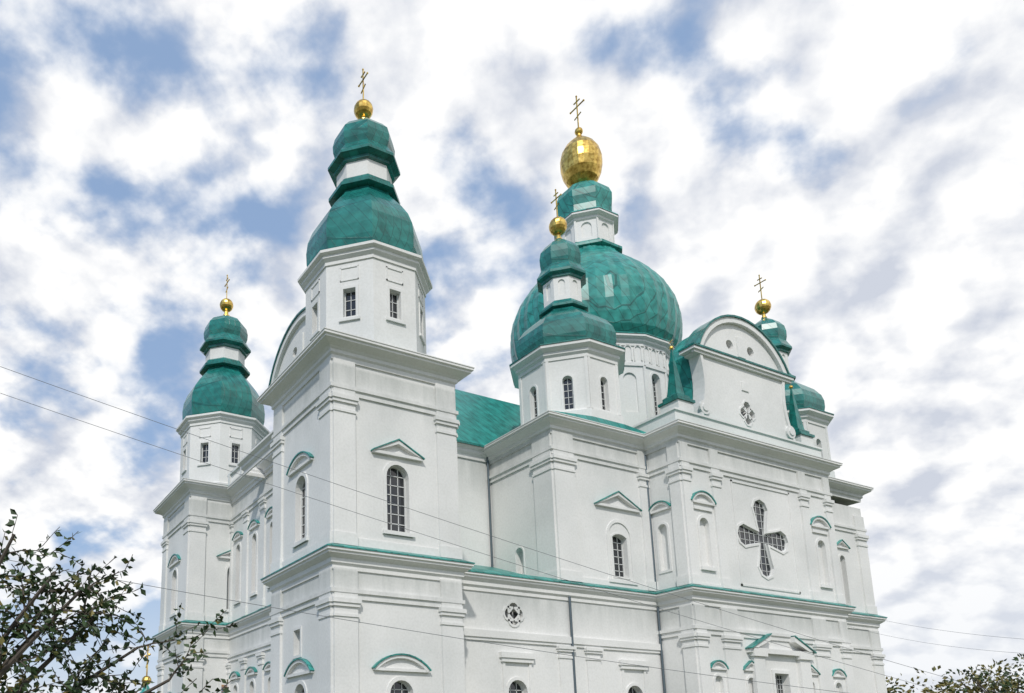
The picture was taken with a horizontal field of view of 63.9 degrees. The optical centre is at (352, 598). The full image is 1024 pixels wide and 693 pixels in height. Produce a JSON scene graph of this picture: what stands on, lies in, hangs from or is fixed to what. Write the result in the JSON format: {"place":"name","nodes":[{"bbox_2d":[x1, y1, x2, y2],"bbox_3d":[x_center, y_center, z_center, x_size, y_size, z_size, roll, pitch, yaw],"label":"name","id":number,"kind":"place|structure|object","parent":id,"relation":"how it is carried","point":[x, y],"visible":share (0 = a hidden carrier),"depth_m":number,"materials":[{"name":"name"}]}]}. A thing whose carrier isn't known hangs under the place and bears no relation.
{"place":"outdoors","nodes":[
{"label":"outdoors","id":0,"kind":"place"},
{"bbox_2d":[140,646,151,692],"bbox_3d":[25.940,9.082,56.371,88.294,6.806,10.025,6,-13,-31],"label":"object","id":1,"kind":"structure","parent":0,"point":[145,678],"depth_m":32.78,"materials":[{"name":"gold metal"}]},
{"bbox_2d":[152,275,269,692],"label":"tower","id":2,"kind":"structure","parent":0,"point":[222,406],"depth_m":72.39,"materials":[{"name":"white paint"}]},
{"bbox_2d":[0,366,1017,692],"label":"wires","id":3,"kind":"object","parent":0,"point":[486,554],"visible":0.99,"depth_m":15.46,"materials":[{"name":"grey metal"}]},
{"bbox_2d":[0,0,1023,692],"label":"sky","id":4,"kind":"structure","parent":0,"point":[863,160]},
{"label":"ground","id":5,"kind":"structure","parent":0,"visible":0},
{"bbox_2d":[4,687,52,692],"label":"tree","id":6,"kind":"object","parent":5,"relation":"on","point":[43,690],"visible":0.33,"depth_m":122.45,"materials":[{"name":"green plant"}]},
{"bbox_2d":[0,509,238,692],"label":"tree","id":7,"kind":"object","parent":5,"relation":"on","point":[16,627],"visible":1,"depth_m":5.63,"materials":[{"name":"green plant"}]},
{"bbox_2d":[225,306,305,692],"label":"facade wall","id":8,"kind":"structure","parent":5,"relation":"on","point":[249,655],"depth_m":65.04,"materials":[{"name":"white paint"}]},
{"bbox_2d":[257,68,474,692],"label":"tower","id":9,"kind":"structure","parent":5,"relation":"on","point":[357,394],"depth_m":46.97,"materials":[{"name":"white paint"}]},
{"bbox_2d":[237,189,887,692],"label":"cathedral","id":10,"kind":"structure","parent":5,"relation":"on","point":[719,487],"depth_m":58.01,"materials":[{"name":"white paint"}]},
{"bbox_2d":[510,95,682,426],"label":"central dome","id":11,"kind":"structure","parent":10,"relation":"on","point":[633,302],"depth_m":71.28,"materials":[{"name":"green metal"}]},
{"bbox_2d":[886,676,902,692],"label":"tree","id":12,"kind":"object","parent":5,"relation":"on","point":[891,688],"visible":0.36,"depth_m":120.66,"materials":[{"name":"green plant"}]},
{"bbox_2d":[886,676,905,690],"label":"tree","id":13,"kind":"object","parent":5,"relation":"on","point":[891,679],"visible":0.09,"depth_m":138.70,"materials":[{"name":"green plant"}]},
{"bbox_2d":[887,665,984,692],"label":"tree","id":14,"kind":"object","parent":5,"relation":"on","point":[925,689],"visible":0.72,"depth_m":118.30,"materials":[{"name":"green plant"}]},
{"bbox_2d":[930,684,999,692],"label":"tree","id":15,"kind":"object","parent":5,"relation":"on","point":[956,691],"visible":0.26,"depth_m":122.48,"materials":[{"name":"green plant"}]},
{"bbox_2d":[938,658,1019,692],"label":"tree","id":16,"kind":"object","parent":5,"relation":"on","point":[996,686],"visible":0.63,"depth_m":110.71,"materials":[{"name":"green plant"}]},
{"bbox_2d":[942,653,1023,692],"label":"tree","id":17,"kind":"object","parent":5,"relation":"on","point":[1006,685],"visible":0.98,"depth_m":106.31,"materials":[{"name":"green plant"}]},
{"bbox_2d":[994,671,1023,692],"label":"tree","id":18,"kind":"object","parent":5,"relation":"on","point":[1015,673],"visible":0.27,"depth_m":127.29,"materials":[{"name":"green plant"}]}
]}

